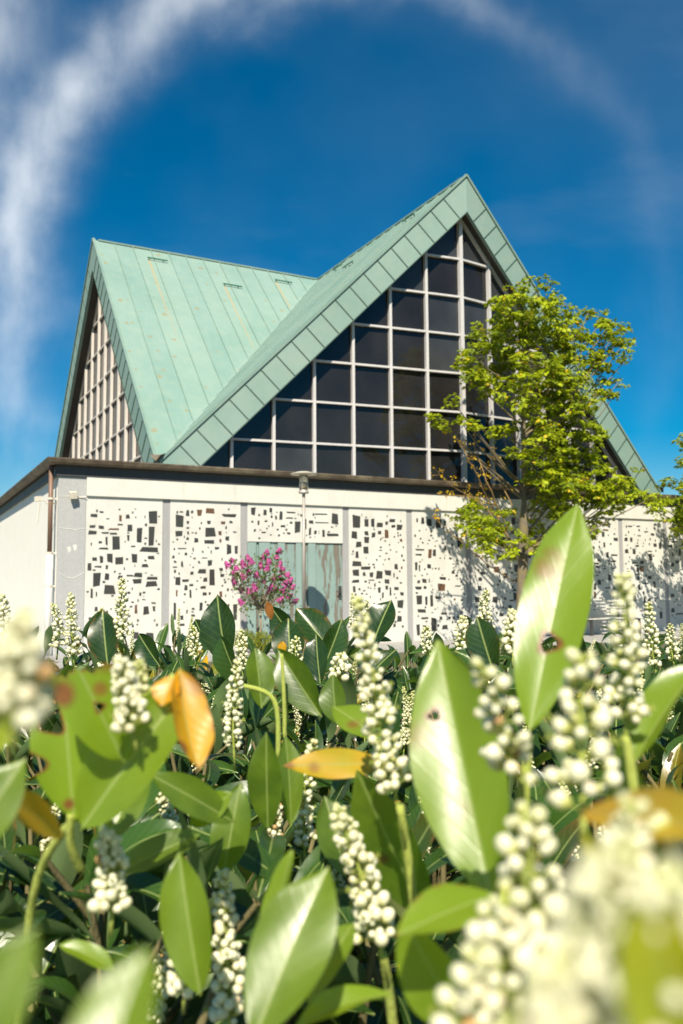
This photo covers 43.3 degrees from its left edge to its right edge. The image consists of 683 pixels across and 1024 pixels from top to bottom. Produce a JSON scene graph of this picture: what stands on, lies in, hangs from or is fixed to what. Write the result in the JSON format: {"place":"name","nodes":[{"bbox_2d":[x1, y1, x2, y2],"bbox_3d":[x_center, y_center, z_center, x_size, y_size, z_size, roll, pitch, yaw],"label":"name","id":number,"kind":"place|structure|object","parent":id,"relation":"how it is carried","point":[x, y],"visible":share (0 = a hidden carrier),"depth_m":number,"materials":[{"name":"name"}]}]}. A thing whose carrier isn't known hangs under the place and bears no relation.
{"place":"outdoors","nodes":[
{"label":"outdoors","id":0,"kind":"place"},
{"bbox_2d":[0,0,682,496],"label":"sky","id":1,"kind":"structure","parent":0,"point":[287,136],"materials":[{"name":"blue"}]},
{"bbox_2d":[36,639,682,873],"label":"ground","id":2,"kind":"structure","parent":0,"point":[402,655],"depth_m":14.36,"materials":[{"name":"green plant"}]},
{"bbox_2d":[0,607,157,1023],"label":"laurel shrub","id":3,"kind":"object","parent":2,"relation":"on","point":[124,990],"visible":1,"depth_m":0.14,"materials":[{"name":"green plant"}]},
{"bbox_2d":[0,578,214,1017],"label":"laurel shrub","id":4,"kind":"object","parent":2,"relation":"on","point":[51,722],"visible":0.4,"depth_m":1.40,"materials":[{"name":"green plant"}]},
{"bbox_2d":[20,612,204,944],"bbox_3d":[-0.853,0.903,2.383,1.567,1.234,0.918,-5,-7,43],"label":"laurel shrub","id":5,"kind":"object","parent":2,"relation":"on","point":[146,650],"visible":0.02,"depth_m":2.17,"materials":[{"name":"green plant"}]},
{"bbox_2d":[63,608,278,973],"bbox_3d":[-0.423,0.882,2.372,0.936,1.267,1.673,2,-6,-27],"label":"laurel shrub","id":6,"kind":"object","parent":2,"relation":"on","point":[105,644],"visible":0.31,"depth_m":2.27,"materials":[{"name":"green plant"}]},
{"bbox_2d":[0,654,401,1023],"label":"laurel shrub","id":7,"kind":"object","parent":2,"relation":"on","point":[106,776],"visible":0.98,"depth_m":0.49,"materials":[{"name":"green plant"}]},
{"bbox_2d":[19,600,396,1023],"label":"laurel shrub","id":8,"kind":"object","parent":2,"relation":"on","point":[217,767],"visible":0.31,"depth_m":1.49,"materials":[{"name":"green plant"}]},
{"bbox_2d":[189,593,402,832],"bbox_3d":[-0.144,0.864,2.312,0.810,1.292,1.707,-1,-5,6],"label":"laurel shrub","id":9,"kind":"object","parent":2,"relation":"on","point":[217,617],"visible":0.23,"depth_m":1.73,"materials":[{"name":"green plant"}]},
{"bbox_2d":[106,596,561,1023],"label":"laurel shrub","id":10,"kind":"object","parent":2,"relation":"on","point":[307,928],"visible":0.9,"depth_m":0.60,"materials":[{"name":"green plant"}]},
{"bbox_2d":[0,174,682,655],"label":"church","id":11,"kind":"structure","parent":2,"relation":"on","point":[210,406],"depth_m":20.86,"materials":[{"name":"patinated green"},{"name":"stucco"},{"name":"dark glass"}]},
{"bbox_2d":[69,295,142,461],"bbox_3d":[-7.202,-3.749,25.731,0.138,7.182,13.671,2,-6,-27],"label":"gable window","id":12,"kind":"structure","parent":11,"relation":"in","point":[104,430],"depth_m":25.84,"materials":[{"name":"beige paint"}]},
{"bbox_2d":[247,542,341,646],"bbox_3d":[-0.984,1.791,18.877,2.301,2.242,0.138,2,-6,-27],"label":"door","id":13,"kind":"structure","parent":11,"relation":"in","point":[323,561],"depth_m":19.06,"materials":[{"name":"teal paint"}]},
{"bbox_2d":[202,218,631,491],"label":"gable window","id":14,"kind":"structure","parent":11,"relation":"in","point":[359,407],"depth_m":21.18,"materials":[{"name":"glass"}]},
{"bbox_2d":[266,589,538,1023],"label":"laurel shrub","id":15,"kind":"object","parent":2,"relation":"on","point":[478,637],"visible":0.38,"depth_m":1.20,"materials":[{"name":"green plant"}]},
{"bbox_2d":[356,615,524,875],"bbox_3d":[0.272,0.909,2.420,0.789,1.212,1.518,-1,-5,10],"label":"laurel shrub","id":16,"kind":"object","parent":2,"relation":"on","point":[411,652],"visible":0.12,"depth_m":2.38,"materials":[{"name":"green plant"}]},
{"bbox_2d":[314,504,682,1023],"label":"laurel shrub","id":17,"kind":"object","parent":2,"relation":"on","point":[461,767],"visible":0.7,"depth_m":0.42,"materials":[{"name":"green plant"}]},
{"bbox_2d":[412,621,682,875],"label":"laurel shrub","id":18,"kind":"object","parent":2,"relation":"on","point":[608,670],"visible":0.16,"depth_m":2.38,"materials":[{"name":"green plant"}]},
{"bbox_2d":[428,780,682,1023],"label":"laurel shrub","id":19,"kind":"object","parent":2,"relation":"on","point":[631,890],"visible":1,"depth_m":0.10,"materials":[{"name":"white plant"}]},
{"bbox_2d":[461,601,682,989],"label":"laurel shrub","id":20,"kind":"object","parent":2,"relation":"on","point":[662,761],"visible":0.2,"depth_m":1.33,"materials":[{"name":"green plant"}]},
{"bbox_2d":[42,630,682,668],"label":"path","id":21,"kind":"structure","parent":0,"point":[399,646],"depth_m":19.03,"materials":[{"name":"concrete"}]},
{"bbox_2d":[234,629,255,651],"bbox_3d":[-1.923,2.537,16.901,0.501,0.518,0.508,2,-6,-27],"label":"golden shrub","id":22,"kind":"object","parent":21,"relation":"on","point":[251,635],"visible":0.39,"depth_m":16.86,"materials":[{"name":"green plant"}]},
{"bbox_2d":[220,547,300,643],"bbox_3d":[-1.566,1.750,17.206,1.907,2.124,0.947,2,-6,-27],"label":"lilac tree","id":23,"kind":"object","parent":21,"relation":"on","point":[251,593],"visible":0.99,"depth_m":17.14,"materials":[{"name":"pink plant"}]},
{"bbox_2d":[253,631,271,651],"bbox_3d":[-1.569,2.567,16.977,0.445,0.469,0.476,-5,-7,41],"label":"golden shrub","id":24,"kind":"object","parent":21,"relation":"on","point":[261,646],"visible":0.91,"depth_m":16.91,"materials":[{"name":"green plant"}]},
{"bbox_2d":[290,471,316,653],"bbox_3d":[-0.736,0.971,16.819,0.530,3.555,0.530,2,-6,-27],"label":"street lamp","id":25,"kind":"object","parent":21,"relation":"on","point":[303,482],"visible":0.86,"depth_m":16.85,"materials":[{"name":"metal"}]},
{"bbox_2d":[423,273,665,611],"bbox_3d":[4.743,-1.289,20.044,6.648,8.600,2.940,2,-6,-27],"label":"maple tree","id":26,"kind":"object","parent":21,"relation":"on","point":[555,373],"visible":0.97,"depth_m":19.64,"materials":[{"name":"green plant"}]},
{"bbox_2d":[587,600,643,635],"bbox_3d":[6.978,2.718,22.340,1.900,0.930,0.488,2,-6,-27],"label":"slatted bench","id":27,"kind":"object","parent":21,"relation":"on","point":[591,624],"visible":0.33,"depth_m":22.46,"materials":[{"name":"paint"}]},
{"bbox_2d":[643,432,682,548],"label":"maple tree","id":28,"kind":"object","parent":21,"relation":"on","point":[676,518],"visible":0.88,"depth_m":21.97,"materials":[{"name":"green plant"}]}
]}

